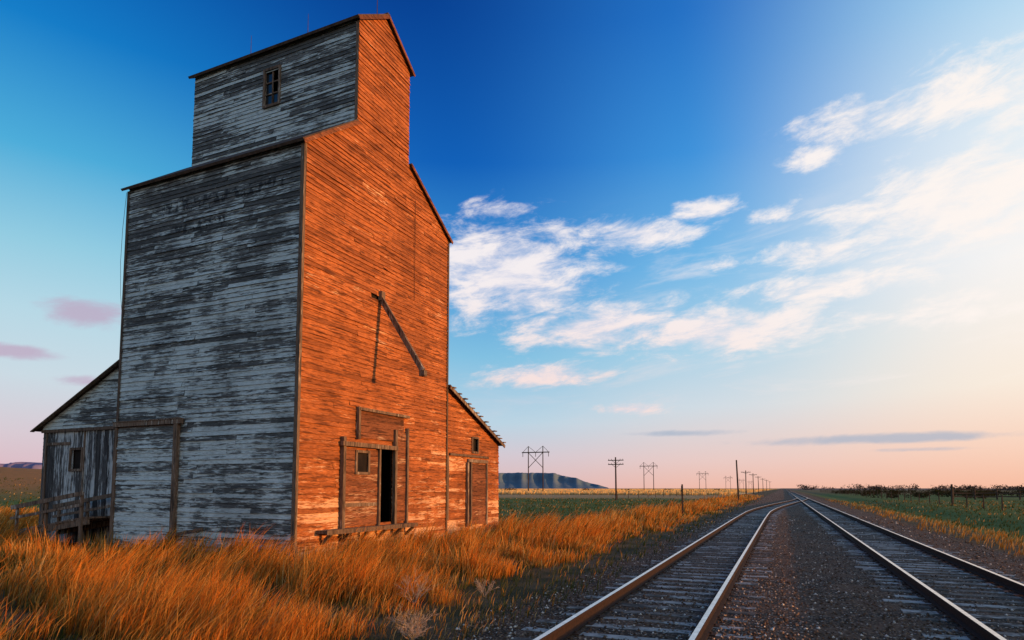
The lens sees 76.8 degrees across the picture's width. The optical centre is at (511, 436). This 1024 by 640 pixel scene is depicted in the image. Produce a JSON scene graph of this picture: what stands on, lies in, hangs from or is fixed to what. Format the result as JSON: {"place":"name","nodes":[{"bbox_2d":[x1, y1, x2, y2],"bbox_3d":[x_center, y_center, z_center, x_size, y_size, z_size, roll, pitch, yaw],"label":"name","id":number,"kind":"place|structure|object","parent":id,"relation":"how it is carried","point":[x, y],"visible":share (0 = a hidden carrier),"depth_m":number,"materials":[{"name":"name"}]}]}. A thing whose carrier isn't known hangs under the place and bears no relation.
{"place":"outdoors","nodes":[
{"label":"outdoors","id":0,"kind":"place"},
{"bbox_2d":[0,462,41,468],"bbox_3d":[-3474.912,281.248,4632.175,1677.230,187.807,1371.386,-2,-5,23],"label":"distant hills","id":1,"kind":"structure","parent":0,"point":[32,465],"depth_m":4437.87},
{"bbox_2d":[0,494,761,639],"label":"tall dry grass","id":2,"kind":"structure","parent":0,"point":[84,586],"depth_m":10.88,"materials":[{"name":"orange plant"}]},
{"bbox_2d":[0,467,1023,639],"bbox_3d":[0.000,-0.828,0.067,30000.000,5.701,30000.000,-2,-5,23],"label":"ground","id":3,"kind":"structure","parent":0,"point":[30,477],"depth_m":13.01,"materials":[{"name":"soil"}]},
{"bbox_2d":[10,491,110,549],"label":"wooden fence","id":4,"kind":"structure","parent":3,"relation":"on","point":[81,523],"depth_m":18.96,"materials":[{"name":"wood"}]},
{"bbox_2d":[30,0,505,561],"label":"grain elevator","id":5,"kind":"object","parent":3,"relation":"on","point":[280,366],"visible":0.97,"depth_m":18.09,"materials":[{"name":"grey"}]},
{"bbox_2d":[262,64,281,109],"bbox_3d":[-7.350,-10.696,19.812,0.690,1.260,0.085,-2,-5,24],"label":"cupola window frame","id":6,"kind":"structure","parent":5,"relation":"in","point":[264,106],"depth_m":19.83,"materials":[{"name":"wood"}]},
{"bbox_2d":[266,72,277,104],"bbox_3d":[-7.329,-10.692,19.858,0.550,1.100,0.005,-2,-5,24],"label":"cupola window glass","id":7,"kind":"structure","parent":5,"relation":"in","point":[269,76],"depth_m":19.91,"materials":[{"name":"blue glass"}]},
{"bbox_2d":[345,410,405,526],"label":"door leaves","id":8,"kind":"structure","parent":5,"relation":"in","point":[362,491],"depth_m":18.35,"materials":[{"name":"brown wood"}]},
{"bbox_2d":[472,462,485,524],"bbox_3d":[-1.278,2.119,24.472,0.047,2.401,1.180,-2,-5,24],"label":"annex door","id":9,"kind":"structure","parent":5,"relation":"in","point":[478,485],"depth_m":24.48,"materials":[{"name":"brown wood"}]},
{"bbox_2d":[386,601,439,629],"bbox_3d":[-1.234,2.208,8.046,0.643,0.396,0.574,3,-5,-29],"label":"dry weed","id":10,"kind":"object","parent":3,"relation":"on","point":[417,617],"visible":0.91,"depth_m":7.97,"materials":[{"name":"brown plant"}]},
{"bbox_2d":[393,564,434,602],"bbox_3d":[-1.482,2.255,9.781,0.584,0.580,0.638,-2,-5,23],"label":"dry weed","id":11,"kind":"object","parent":3,"relation":"on","point":[417,593],"visible":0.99,"depth_m":9.82,"materials":[{"name":"brown plant"}]},
{"bbox_2d":[398,620,430,639],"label":"dry weed","id":12,"kind":"object","parent":3,"relation":"on","point":[415,633],"visible":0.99,"depth_m":7.46,"materials":[{"name":"brown plant"}]},
{"bbox_2d":[473,578,496,596],"bbox_3d":[-0.442,2.442,10.463,0.428,0.318,0.449,-2,-5,23],"label":"dry weed","id":13,"kind":"object","parent":3,"relation":"on","point":[480,587],"visible":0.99,"depth_m":10.43,"materials":[{"name":"brown plant"}]},
{"bbox_2d":[0,478,1023,639],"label":"short pasture grass","id":14,"kind":"structure","parent":3,"relation":"on","point":[999,533],"depth_m":15.86,"materials":[{"name":"plant"}]},
{"bbox_2d":[522,446,549,491],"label":"transmission frame","id":15,"kind":"object","parent":3,"relation":"on","point":[528,452],"visible":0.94,"depth_m":249.41,"materials":[{"name":"brown wood"}]},
{"bbox_2d":[502,488,725,490],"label":"distant hedge","id":16,"kind":"object","parent":3,"relation":"on","point":[594,489],"visible":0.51,"depth_m":378.97,"materials":[{"name":"green plant"}]},
{"bbox_2d":[608,457,623,499],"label":"utility pole","id":17,"kind":"object","parent":3,"relation":"on","point":[615,460],"visible":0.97,"depth_m":94.71,"materials":[{"name":"brown wood"}]},
{"bbox_2d":[640,462,653,489],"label":"transmission frame","id":18,"kind":"object","parent":3,"relation":"on","point":[652,474],"visible":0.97,"depth_m":403.81,"materials":[{"name":"brown wood"}]},
{"bbox_2d":[512,498,807,639],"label":"railway track","id":19,"kind":"structure","parent":3,"relation":"on","point":[583,617],"depth_m":10.79,"materials":[{"name":"metal"}]},
{"bbox_2d":[681,484,683,512],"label":"marker post","id":20,"kind":"object","parent":3,"relation":"on","point":[682,497],"visible":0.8,"depth_m":40.80,"materials":[{"name":"brown wood"}]},
{"bbox_2d":[617,489,755,498],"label":"wire fence","id":21,"kind":"object","parent":3,"relation":"on","point":[663,493],"visible":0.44,"depth_m":129.93,"materials":[{"name":"brown wood"}]},
{"bbox_2d":[451,515,1023,639],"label":"gravel","id":22,"kind":"structure","parent":3,"relation":"on","point":[754,626],"depth_m":10.01,"materials":[{"name":"grey gravel"}]},
{"bbox_2d":[736,460,739,500],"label":"utility pole","id":23,"kind":"object","parent":3,"relation":"on","point":[737,481],"visible":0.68,"depth_m":81.05,"materials":[{"name":"brown wood"}]},
{"bbox_2d":[741,470,748,494],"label":"utility pole","id":24,"kind":"object","parent":3,"relation":"on","point":[745,481],"visible":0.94,"depth_m":161.63,"materials":[{"name":"brown wood"}]},
{"bbox_2d":[786,490,1023,639],"bbox_3d":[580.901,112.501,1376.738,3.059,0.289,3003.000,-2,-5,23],"label":"railway track","id":25,"kind":"structure","parent":3,"relation":"on","point":[971,624],"depth_m":12.68,"materials":[{"name":"metal"}]},
{"bbox_2d":[796,483,1023,489],"bbox_3d":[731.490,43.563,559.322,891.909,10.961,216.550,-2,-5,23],"label":"distant tree line","id":26,"kind":"object","parent":3,"relation":"on","point":[860,486],"visible":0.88,"depth_m":684.20,"materials":[{"name":"green plant"}]},
{"bbox_2d":[822,489,1018,510],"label":"wire fence","id":27,"kind":"object","parent":3,"relation":"on","point":[929,497],"visible":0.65,"depth_m":74.80,"materials":[{"name":"brown wood"}]},
{"bbox_2d":[830,487,1023,498],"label":"shrub row","id":28,"kind":"object","parent":3,"relation":"on","point":[916,494],"visible":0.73,"depth_m":142.56,"materials":[{"name":"green plant"}]},
{"bbox_2d":[948,484,954,502],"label":"marker post","id":29,"kind":"object","parent":3,"relation":"on","point":[951,487],"visible":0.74,"depth_m":71.45,"materials":[{"name":"brown wood"}]},
{"bbox_2d":[953,489,1023,499],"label":"corral fence","id":30,"kind":"object","parent":3,"relation":"on","point":[997,496],"visible":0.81,"depth_m":98.66,"materials":[{"name":"brown wood"}]},
{"bbox_2d":[0,0,1023,487],"label":"sky","id":31,"kind":"structure","parent":0,"point":[783,240],"materials":[{"name":"blue"}]},
{"bbox_2d":[498,472,609,488],"bbox_3d":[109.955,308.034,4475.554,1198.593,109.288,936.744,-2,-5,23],"label":"mesa hill","id":32,"kind":"structure","parent":0,"point":[517,480],"depth_m":4303.82,"materials":[{"name":"stone"}]},
{"bbox_2d":[498,489,773,495],"bbox_3d":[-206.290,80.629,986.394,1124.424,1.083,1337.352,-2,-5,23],"label":"ripe wheat field","id":33,"kind":"structure","parent":0,"point":[724,492],"depth_m":185.66,"materials":[{"name":"yellow plant"}]}
]}

